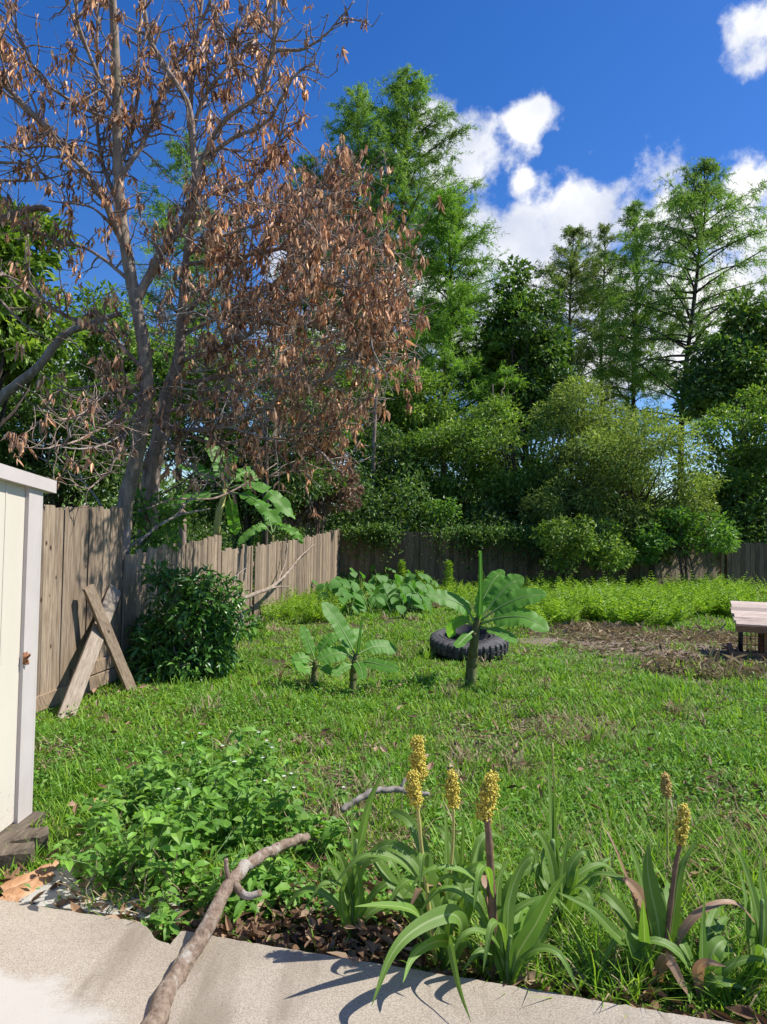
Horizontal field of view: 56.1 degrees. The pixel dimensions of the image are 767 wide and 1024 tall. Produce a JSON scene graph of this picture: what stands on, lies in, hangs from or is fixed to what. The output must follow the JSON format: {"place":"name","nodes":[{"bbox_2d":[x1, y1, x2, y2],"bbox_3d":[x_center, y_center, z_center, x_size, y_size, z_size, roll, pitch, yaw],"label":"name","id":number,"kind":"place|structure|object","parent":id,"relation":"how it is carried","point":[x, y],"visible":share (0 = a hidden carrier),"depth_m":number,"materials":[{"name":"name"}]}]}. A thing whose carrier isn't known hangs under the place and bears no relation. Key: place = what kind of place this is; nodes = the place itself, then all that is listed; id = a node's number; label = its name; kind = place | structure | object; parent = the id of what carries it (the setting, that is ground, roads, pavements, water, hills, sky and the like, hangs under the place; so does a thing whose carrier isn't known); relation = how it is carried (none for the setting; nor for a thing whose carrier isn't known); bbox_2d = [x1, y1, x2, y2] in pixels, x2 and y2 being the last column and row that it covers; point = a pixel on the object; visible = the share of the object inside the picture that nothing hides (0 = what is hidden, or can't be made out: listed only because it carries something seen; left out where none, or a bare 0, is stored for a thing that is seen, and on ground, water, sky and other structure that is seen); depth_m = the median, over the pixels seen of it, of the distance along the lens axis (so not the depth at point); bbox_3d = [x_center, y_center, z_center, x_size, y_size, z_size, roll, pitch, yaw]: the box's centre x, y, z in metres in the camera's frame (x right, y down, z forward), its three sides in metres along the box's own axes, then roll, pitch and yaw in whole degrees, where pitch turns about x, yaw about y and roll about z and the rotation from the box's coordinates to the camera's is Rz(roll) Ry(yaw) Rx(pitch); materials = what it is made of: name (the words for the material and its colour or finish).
{"place":"outdoors","nodes":[
{"label":"outdoors","id":0,"kind":"place"},
{"bbox_2d":[1,859,179,932],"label":"footing pavement","id":1,"kind":"structure","parent":0,"point":[48,898],"depth_m":3.10,"materials":[{"name":"grey concrete"}]},
{"bbox_2d":[0,872,55,898],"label":"bark strip","id":2,"kind":"object","parent":1,"relation":"on","point":[22,890],"visible":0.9,"depth_m":3.15,"materials":[{"name":"wood"}]},
{"bbox_2d":[0,859,58,891],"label":"bark strip","id":3,"kind":"object","parent":1,"relation":"on","point":[21,879],"visible":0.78,"depth_m":3.24,"materials":[{"name":"wood"}]},
{"bbox_2d":[0,899,732,1023],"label":"patio","id":4,"kind":"structure","parent":0,"point":[58,966],"depth_m":2.44,"materials":[{"name":"concrete"}]},
{"bbox_2d":[140,833,309,1023],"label":"fallen branch","id":5,"kind":"object","parent":4,"relation":"on","point":[172,982],"visible":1,"depth_m":2.67,"materials":[{"name":"brown wood"}]},
{"bbox_2d":[0,565,766,1023],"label":"ground","id":6,"kind":"structure","parent":0,"point":[480,745],"depth_m":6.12,"materials":[{"name":"green plant"}]},
{"bbox_2d":[0,841,34,868],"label":"timber block","id":7,"kind":"object","parent":6,"relation":"on","point":[9,852],"depth_m":3.47,"materials":[{"name":"brown wood"}]},
{"bbox_2d":[0,463,56,844],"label":"shed","id":8,"kind":"structure","parent":6,"relation":"on","point":[21,501],"depth_m":3.79,"materials":[{"name":"beige paint"}]},
{"bbox_2d":[10,826,48,851],"bbox_3d":[-1.825,1.684,3.685,0.205,0.096,0.121,2,-2,-21],"label":"timber block","id":9,"kind":"object","parent":6,"relation":"on","point":[40,834],"depth_m":3.66,"materials":[{"name":"brown wood"}]},
{"bbox_2d":[0,194,89,427],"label":"broadleaf tree","id":10,"kind":"object","parent":6,"relation":"on","point":[11,369],"visible":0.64,"depth_m":10.70,"materials":[{"name":"green plant"}]},
{"bbox_2d":[0,358,154,508],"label":"bush","id":11,"kind":"object","parent":6,"relation":"on","point":[22,418],"visible":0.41,"depth_m":12.50,"materials":[{"name":"green plant"}]},
{"bbox_2d":[36,505,123,713],"bbox_3d":[-3.116,0.950,6.719,0.182,2.101,2.541,1,-2,7],"label":"fence","id":12,"kind":"object","parent":6,"relation":"on","point":[81,548],"visible":0.55,"depth_m":6.98,"materials":[{"name":"brown wood"}]},
{"bbox_2d":[56,584,120,719],"bbox_3d":[-2.829,1.326,6.978,0.129,1.149,1.527,1,-2,-5],"label":"plank","id":13,"kind":"object","parent":6,"relation":"on","point":[77,685],"visible":0.79,"depth_m":6.80,"materials":[{"name":"brown wood"}]},
{"bbox_2d":[52,814,137,881],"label":"leafy weed","id":14,"kind":"object","parent":6,"relation":"on","point":[78,846],"visible":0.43,"depth_m":3.30,"materials":[{"name":"green plant"}]},
{"bbox_2d":[61,777,151,839],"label":"leafy weed","id":15,"kind":"object","parent":6,"relation":"on","point":[105,806],"visible":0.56,"depth_m":3.77,"materials":[{"name":"green plant"}]},
{"bbox_2d":[82,584,136,691],"bbox_3d":[-2.734,1.295,7.208,0.062,1.165,0.614,-1,-2,41],"label":"plank","id":16,"kind":"object","parent":6,"relation":"on","point":[108,635],"visible":0.89,"depth_m":7.18,"materials":[{"name":"brown wood"}]},
{"bbox_2d":[75,745,180,826],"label":"leafy weed","id":17,"kind":"object","parent":6,"relation":"on","point":[89,802],"visible":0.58,"depth_m":3.93,"materials":[{"name":"green plant"}]},
{"bbox_2d":[50,803,206,892],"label":"leafy weed","id":18,"kind":"object","parent":6,"relation":"on","point":[66,860],"visible":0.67,"depth_m":3.18,"materials":[{"name":"green plant"}]},
{"bbox_2d":[50,276,241,552],"bbox_3d":[-5.849,-1.694,17.064,5.086,7.732,3.412,1,-2,0],"label":"broadleaf tree","id":19,"kind":"object","parent":6,"relation":"on","point":[94,343],"visible":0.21,"depth_m":16.64,"materials":[{"name":"green plant"}]},
{"bbox_2d":[112,487,192,553],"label":"bush","id":20,"kind":"object","parent":6,"relation":"on","point":[166,528],"visible":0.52,"depth_m":9.39,"materials":[{"name":"green plant"}]},
{"bbox_2d":[140,463,276,511],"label":"bare branch","id":21,"kind":"object","parent":20,"relation":"attached to","point":[213,498],"visible":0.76,"depth_m":10.11,"materials":[{"name":"grey plant"}]},
{"bbox_2d":[120,535,221,671],"bbox_3d":[-2.784,1.197,9.589,0.164,1.794,3.140,1,-2,7],"label":"fence","id":22,"kind":"object","parent":6,"relation":"on","point":[191,555],"visible":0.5,"depth_m":8.65,"materials":[{"name":"brown wood"}]},
{"bbox_2d":[141,880,220,941],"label":"leafy weed","id":23,"kind":"object","parent":6,"relation":"on","point":[164,911],"visible":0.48,"depth_m":2.97,"materials":[{"name":"green plant"}]},
{"bbox_2d":[104,127,266,542],"bbox_3d":[-8.886,-7.493,33.265,7.316,20.407,7.215,0,-2,28],"label":"cypress tree","id":24,"kind":"object","parent":6,"relation":"on","point":[175,150],"visible":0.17,"depth_m":32.91,"materials":[{"name":"green plant"}]},
{"bbox_2d":[126,741,246,812],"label":"leafy weed","id":25,"kind":"object","parent":6,"relation":"on","point":[172,771],"visible":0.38,"depth_m":4.05,"materials":[{"name":"green plant"}]},
{"bbox_2d":[108,774,265,892],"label":"leafy weed","id":26,"kind":"object","parent":6,"relation":"on","point":[176,833],"visible":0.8,"depth_m":3.27,"materials":[{"name":"green plant"}]},
{"bbox_2d":[151,859,235,939],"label":"leafy weed","id":27,"kind":"object","parent":6,"relation":"on","point":[197,880],"visible":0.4,"depth_m":3.05,"materials":[{"name":"green plant"}]},
{"bbox_2d":[124,557,267,684],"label":"evergreen shrub","id":28,"kind":"object","parent":6,"relation":"on","point":[167,649],"visible":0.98,"depth_m":7.91,"materials":[{"name":"green plant"}]},
{"bbox_2d":[158,766,256,859],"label":"leafy weed","id":29,"kind":"object","parent":6,"relation":"on","point":[244,792],"visible":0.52,"depth_m":3.57,"materials":[{"name":"green plant"}]},
{"bbox_2d":[165,726,264,812],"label":"leafy weed","id":30,"kind":"object","parent":6,"relation":"on","point":[232,751],"visible":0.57,"depth_m":4.24,"materials":[{"name":"green plant"}]},
{"bbox_2d":[0,0,444,558],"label":"dead tree","id":31,"kind":"object","parent":6,"relation":"on","point":[238,315],"visible":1,"depth_m":8.80,"materials":[{"name":"brown plant"}]},
{"bbox_2d":[0,139,120,406],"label":"dead limb","id":32,"kind":"object","parent":31,"relation":"attached to","point":[13,387],"visible":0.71,"depth_m":9.59,"materials":[{"name":"brown wood"}]},
{"bbox_2d":[130,492,209,546],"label":"bare branch","id":33,"kind":"object","parent":31,"relation":"attached to","point":[142,538],"visible":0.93,"depth_m":9.30,"materials":[{"name":"grey plant"}]},
{"bbox_2d":[162,437,294,536],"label":"banana plant","id":34,"kind":"object","parent":6,"relation":"on","point":[279,502],"visible":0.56,"depth_m":12.56,"materials":[{"name":"green plant"}]},
{"bbox_2d":[169,755,304,851],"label":"leafy weed","id":35,"kind":"object","parent":6,"relation":"on","point":[253,802],"visible":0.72,"depth_m":3.64,"materials":[{"name":"green plant"}]},
{"bbox_2d":[127,349,353,548],"bbox_3d":[-3.730,-1.032,19.428,6.036,6.636,4.669,1,-2,0],"label":"bush","id":36,"kind":"object","parent":6,"relation":"on","point":[248,509],"visible":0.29,"depth_m":18.70,"materials":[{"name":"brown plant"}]},
{"bbox_2d":[198,860,306,932],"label":"leafy weed","id":37,"kind":"object","parent":6,"relation":"on","point":[250,882],"visible":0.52,"depth_m":3.02,"materials":[{"name":"green plant"}]},
{"bbox_2d":[213,844,299,918],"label":"leafy weed","id":38,"kind":"object","parent":6,"relation":"on","point":[288,867],"visible":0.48,"depth_m":3.14,"materials":[{"name":"green plant"}]},
{"bbox_2d":[200,730,314,800],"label":"leafy weed","id":39,"kind":"object","parent":6,"relation":"on","point":[266,765],"visible":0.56,"depth_m":4.33,"materials":[{"name":"green plant"}]},
{"bbox_2d":[220,538,301,627],"bbox_3d":[-2.272,1.367,13.847,0.172,1.731,5.324,1,-2,7],"label":"fence","id":40,"kind":"object","parent":6,"relation":"on","point":[267,563],"visible":0.7,"depth_m":13.44,"materials":[{"name":"brown wood"}]},
{"bbox_2d":[238,498,303,543],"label":"banana plant","id":41,"kind":"object","parent":6,"relation":"on","point":[250,533],"visible":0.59,"depth_m":15.32,"materials":[{"name":"green plant"}]},
{"bbox_2d":[238,412,312,544],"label":"bare tree","id":42,"kind":"object","parent":6,"relation":"on","point":[265,534],"visible":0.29,"depth_m":15.94,"materials":[{"name":"brown plant"}]},
{"bbox_2d":[242,772,349,849],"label":"leafy weed","id":43,"kind":"object","parent":6,"relation":"on","point":[272,806],"visible":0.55,"depth_m":3.87,"materials":[{"name":"green plant"}]},
{"bbox_2d":[237,152,358,539],"bbox_3d":[-4.065,-7.973,37.571,7.318,21.794,6.454,1,-2,0],"label":"cypress tree","id":44,"kind":"object","parent":6,"relation":"on","point":[303,159],"visible":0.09,"depth_m":37.14,"materials":[{"name":"green plant"}]},
{"bbox_2d":[220,330,396,531],"bbox_3d":[-2.982,-2.192,27.256,7.032,9.464,4.724,1,-2,0],"label":"bush","id":45,"kind":"object","parent":6,"relation":"on","point":[344,385],"visible":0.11,"depth_m":26.62,"materials":[{"name":"green plant"}]},
{"bbox_2d":[291,625,338,687],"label":"banana plant","id":46,"kind":"object","parent":6,"relation":"on","point":[299,660],"visible":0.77,"depth_m":7.79,"materials":[{"name":"green plant"}]},
{"bbox_2d":[272,421,364,536],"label":"dead shrub","id":47,"kind":"object","parent":6,"relation":"on","point":[341,497],"visible":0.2,"depth_m":20.34,"materials":[{"name":"brown plant"}]},
{"bbox_2d":[301,528,339,601],"bbox_3d":[-1.662,1.399,18.976,0.164,2.001,4.885,1,-2,7],"label":"fence","id":48,"kind":"object","parent":6,"relation":"on","point":[320,560],"visible":0.75,"depth_m":18.58,"materials":[{"name":"brown wood"}]},
{"bbox_2d":[230,543,313,607],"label":"bare branch","id":49,"kind":"object","parent":48,"relation":"attached to","point":[266,589],"visible":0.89,"depth_m":13.73,"materials":[{"name":"grey plant"}]},
{"bbox_2d":[281,803,363,866],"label":"leafy weed","id":50,"kind":"object","parent":6,"relation":"on","point":[334,822],"visible":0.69,"depth_m":3.57,"materials":[{"name":"green plant"}]},
{"bbox_2d":[329,579,354,610],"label":"taro plant","id":51,"kind":"object","parent":6,"relation":"on","point":[334,583],"visible":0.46,"depth_m":14.50,"materials":[{"name":"green plant"}]},
{"bbox_2d":[269,81,423,520],"bbox_3d":[-1.991,-10.049,38.622,8.958,26.077,9.618,1,-2,0],"label":"cypress tree","id":52,"kind":"object","parent":6,"relation":"on","point":[351,116],"visible":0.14,"depth_m":38.15,"materials":[{"name":"green plant"}]},
{"bbox_2d":[281,763,417,938],"bbox_3d":[-0.118,1.402,2.904,0.590,0.752,0.332,0,-2,31],"label":"plant","id":53,"kind":"object","parent":6,"relation":"on","point":[349,883],"visible":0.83,"depth_m":2.89,"materials":[{"name":"green plant"}]},
{"bbox_2d":[338,593,366,617],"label":"taro plant","id":54,"kind":"object","parent":6,"relation":"on","point":[359,600],"visible":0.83,"depth_m":14.14,"materials":[{"name":"green plant"}]},
{"bbox_2d":[318,601,398,694],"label":"banana plant","id":55,"kind":"object","parent":6,"relation":"on","point":[348,637],"visible":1,"depth_m":7.42,"materials":[{"name":"green plant"}]},
{"bbox_2d":[347,362,404,521],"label":"bare tree","id":56,"kind":"object","parent":6,"relation":"on","point":[374,447],"visible":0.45,"depth_m":24.52,"materials":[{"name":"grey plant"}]},
{"bbox_2d":[0,618,766,1023],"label":"leaf litter debris","id":57,"kind":"object","parent":6,"relation":"on","point":[258,928],"visible":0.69,"depth_m":3.21,"materials":[{"name":"brown plant"}]},
{"bbox_2d":[339,777,429,812],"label":"fallen branch","id":58,"kind":"object","parent":6,"relation":"on","point":[365,796],"visible":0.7,"depth_m":3.91,"materials":[{"name":"grey wood"}]},
{"bbox_2d":[375,593,397,614],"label":"taro plant","id":59,"kind":"object","parent":6,"relation":"on","point":[388,607],"visible":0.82,"depth_m":14.65,"materials":[{"name":"green plant"}]},
{"bbox_2d":[340,421,445,531],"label":"bush","id":60,"kind":"object","parent":6,"relation":"on","point":[383,452],"visible":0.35,"depth_m":25.04,"materials":[{"name":"green plant"}]},
{"bbox_2d":[34,436,766,557],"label":"woods","id":61,"kind":"object","parent":6,"relation":"on","point":[82,499],"depth_m":43.80,"materials":[{"name":"green plant"}]},
{"bbox_2d":[275,63,527,528],"bbox_3d":[0.396,-9.862,36.576,12.759,25.664,13.827,1,-2,0],"label":"cypress tree","id":62,"kind":"object","parent":6,"relation":"on","point":[405,183],"visible":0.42,"depth_m":35.69,"materials":[{"name":"green plant"}]},
{"bbox_2d":[252,573,551,621],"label":"weed undergrowth","id":63,"kind":"object","parent":6,"relation":"on","point":[294,604],"visible":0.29,"depth_m":14.19,"materials":[{"name":"green plant"}]},
{"bbox_2d":[389,584,414,612],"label":"taro plant","id":64,"kind":"object","parent":6,"relation":"on","point":[406,591],"visible":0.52,"depth_m":14.87,"materials":[{"name":"green plant"}]},
{"bbox_2d":[334,735,481,1021],"bbox_3d":[0.113,1.318,2.611,0.588,0.911,0.741,1,-2,0],"label":"flowering plant","id":65,"kind":"object","parent":6,"relation":"on","point":[431,925],"visible":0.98,"depth_m":2.67,"materials":[{"name":"green plant"}]},
{"bbox_2d":[393,593,424,617],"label":"taro plant","id":66,"kind":"object","parent":6,"relation":"on","point":[416,602],"visible":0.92,"depth_m":14.04,"materials":[{"name":"green plant"}]},
{"bbox_2d":[64,445,766,603],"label":"undergrowth","id":67,"kind":"object","parent":6,"relation":"on","point":[516,529],"visible":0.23,"depth_m":22.21,"materials":[{"name":"green plant"}]},
{"bbox_2d":[357,361,491,522],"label":"broadleaf tree","id":68,"kind":"object","parent":6,"relation":"on","point":[399,418],"visible":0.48,"depth_m":27.31,"materials":[{"name":"green plant"}]},
{"bbox_2d":[413,496,462,545],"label":"bush","id":69,"kind":"object","parent":6,"relation":"on","point":[445,505],"visible":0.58,"depth_m":22.33,"materials":[{"name":"green plant"}]},
{"bbox_2d":[441,559,454,586],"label":"feathery weed","id":70,"kind":"object","parent":6,"relation":"on","point":[448,574],"visible":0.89,"depth_m":19.77,"materials":[{"name":"green plant"}]},
{"bbox_2d":[349,178,551,479],"bbox_3d":[2.529,-5.836,31.255,9.548,17.369,7.878,1,-2,0],"label":"cypress tree","id":71,"kind":"object","parent":6,"relation":"on","point":[450,232],"visible":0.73,"depth_m":30.63,"materials":[{"name":"green plant"}]},
{"bbox_2d":[389,769,517,935],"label":"sorghum plant","id":72,"kind":"object","parent":6,"relation":"on","point":[451,854],"visible":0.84,"depth_m":2.82,"materials":[{"name":"green plant"}]},
{"bbox_2d":[396,418,517,532],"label":"bush","id":73,"kind":"object","parent":6,"relation":"on","point":[450,487],"visible":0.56,"depth_m":24.49,"materials":[{"name":"green plant"}]},
{"bbox_2d":[430,624,508,660],"bbox_3d":[1.167,1.789,9.818,1.070,0.445,1.072,1,-2,0],"label":"tyre","id":74,"kind":"object","parent":6,"relation":"on","point":[491,646],"visible":0.7,"depth_m":9.48,"materials":[{"name":"rubber"}]},
{"bbox_2d":[425,551,548,687],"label":"banana plant","id":75,"kind":"object","parent":6,"relation":"on","point":[502,597],"visible":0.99,"depth_m":7.79,"materials":[{"name":"green plant"}]},
{"bbox_2d":[403,769,576,982],"bbox_3d":[0.365,1.367,2.672,0.635,0.824,0.351,2,-2,-32],"label":"sorghum plant","id":76,"kind":"object","parent":6,"relation":"on","point":[484,875],"visible":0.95,"depth_m":2.63,"materials":[{"name":"green plant"}]},
{"bbox_2d":[448,330,541,520],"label":"cypress tree","id":77,"kind":"object","parent":6,"relation":"on","point":[469,399],"visible":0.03,"depth_m":32.98,"materials":[{"name":"green plant"}]},
{"bbox_2d":[454,392,564,525],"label":"bush","id":78,"kind":"object","parent":6,"relation":"on","point":[523,482],"visible":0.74,"depth_m":24.10,"materials":[{"name":"green plant"}]},
{"bbox_2d":[446,853,578,990],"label":"sorghum plant","id":79,"kind":"object","parent":6,"relation":"on","point":[515,933],"visible":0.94,"depth_m":2.56,"materials":[{"name":"green plant"}]},
{"bbox_2d":[462,254,579,555],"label":"broadleaf tree","id":80,"kind":"object","parent":6,"relation":"on","point":[547,347],"visible":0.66,"depth_m":30.61,"materials":[{"name":"green plant"}]},
{"bbox_2d":[486,767,615,933],"bbox_3d":[0.743,1.441,3.085,0.476,0.718,0.592,0,-2,29],"label":"sorghum plant","id":81,"kind":"object","parent":6,"relation":"on","point":[573,875],"visible":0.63,"depth_m":3.04,"materials":[{"name":"green plant"}]},
{"bbox_2d":[340,529,766,592],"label":"fence","id":82,"kind":"object","parent":6,"relation":"on","point":[750,559],"visible":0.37,"depth_m":21.55,"materials":[{"name":"brown wood"}]},
{"bbox_2d":[523,373,642,518],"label":"willow bush","id":83,"kind":"object","parent":6,"relation":"on","point":[564,426],"visible":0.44,"depth_m":23.58,"materials":[{"name":"green plant"}]},
{"bbox_2d":[518,223,648,515],"bbox_3d":[10.630,-6.481,40.161,7.850,19.480,9.470,1,-2,0],"label":"cypress tree","id":84,"kind":"object","parent":6,"relation":"on","point":[572,267],"visible":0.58,"depth_m":39.77,"materials":[{"name":"green plant"}]},
{"bbox_2d":[529,513,638,587],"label":"bush","id":85,"kind":"object","parent":6,"relation":"on","point":[577,543],"visible":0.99,"depth_m":19.39,"materials":[{"name":"green plant"}]},
{"bbox_2d":[559,222,656,480],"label":"cypress tree","id":86,"kind":"object","parent":6,"relation":"on","point":[605,230],"visible":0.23,"depth_m":42.31,"materials":[{"name":"green plant"}]},
{"bbox_2d":[515,406,731,586],"bbox_3d":[7.304,-0.343,22.146,6.058,5.811,4.209,0,-2,31],"label":"willow bush","id":87,"kind":"object","parent":6,"relation":"on","point":[629,503],"visible":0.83,"depth_m":21.34,"materials":[{"name":"green plant"}]},
{"bbox_2d":[517,631,757,668],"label":"mulch ground","id":88,"kind":"structure","parent":6,"relation":"on","point":[547,640],"depth_m":10.86,"materials":[{"name":"soil"}]},
{"bbox_2d":[572,198,705,493],"bbox_3d":[13.059,-6.799,38.304,7.021,20.092,7.359,-1,-2,44],"label":"cypress tree","id":89,"kind":"object","parent":6,"relation":"on","point":[633,209],"visible":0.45,"depth_m":37.97,"materials":[{"name":"green plant"}]},
{"bbox_2d":[525,570,766,626],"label":"fern undergrowth","id":90,"kind":"object","parent":6,"relation":"on","point":[631,603],"visible":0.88,"depth_m":15.19,"materials":[{"name":"green plant"}]},
{"bbox_2d":[558,803,754,1003],"bbox_3d":[0.993,1.446,2.725,0.776,0.721,0.481,2,-2,-35],"label":"sorghum plant","id":91,"kind":"object","parent":6,"relation":"on","point":[657,905],"visible":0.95,"depth_m":2.68,"materials":[{"name":"green plant"}]},
{"bbox_2d":[659,771,673,881],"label":"sorghum plant","id":92,"kind":"object","parent":6,"relation":"on","point":[666,786],"visible":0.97,"depth_m":3.45,"materials":[{"name":"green plant"}]},
{"bbox_2d":[578,155,766,495],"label":"cypress tree","id":93,"kind":"object","parent":6,"relation":"on","point":[701,194],"visible":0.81,"depth_m":34.06,"materials":[{"name":"green plant"}]},
{"bbox_2d":[620,505,743,583],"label":"bush","id":94,"kind":"object","parent":6,"relation":"on","point":[655,542],"visible":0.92,"depth_m":20.36,"materials":[{"name":"green plant"}]},
{"bbox_2d":[626,895,765,1002],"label":"sorghum plant","id":95,"kind":"object","parent":6,"relation":"on","point":[713,948],"visible":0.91,"depth_m":2.61,"materials":[{"name":"green plant"}]},
{"bbox_2d":[669,285,766,458],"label":"broadleaf tree","id":96,"kind":"object","parent":6,"relation":"on","point":[743,356],"visible":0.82,"depth_m":28.50,"materials":[{"name":"green plant"}]},
{"bbox_2d":[688,381,766,542],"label":"bush","id":97,"kind":"object","parent":6,"relation":"on","point":[750,457],"visible":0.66,"depth_m":23.66,"materials":[{"name":"green plant"}]},
{"bbox_2d":[726,601,766,659],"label":"bench","id":98,"kind":"object","parent":6,"relation":"on","point":[749,617],"visible":0.81,"depth_m":9.84,"materials":[{"name":"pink wood"}]},
{"bbox_2d":[735,847,766,984],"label":"sorghum plant","id":99,"kind":"object","parent":6,"relation":"on","point":[759,916],"visible":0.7,"depth_m":2.71,"materials":[{"name":"green plant"}]},
{"bbox_2d":[0,0,766,532],"label":"sky","id":100,"kind":"structure","parent":0,"point":[578,107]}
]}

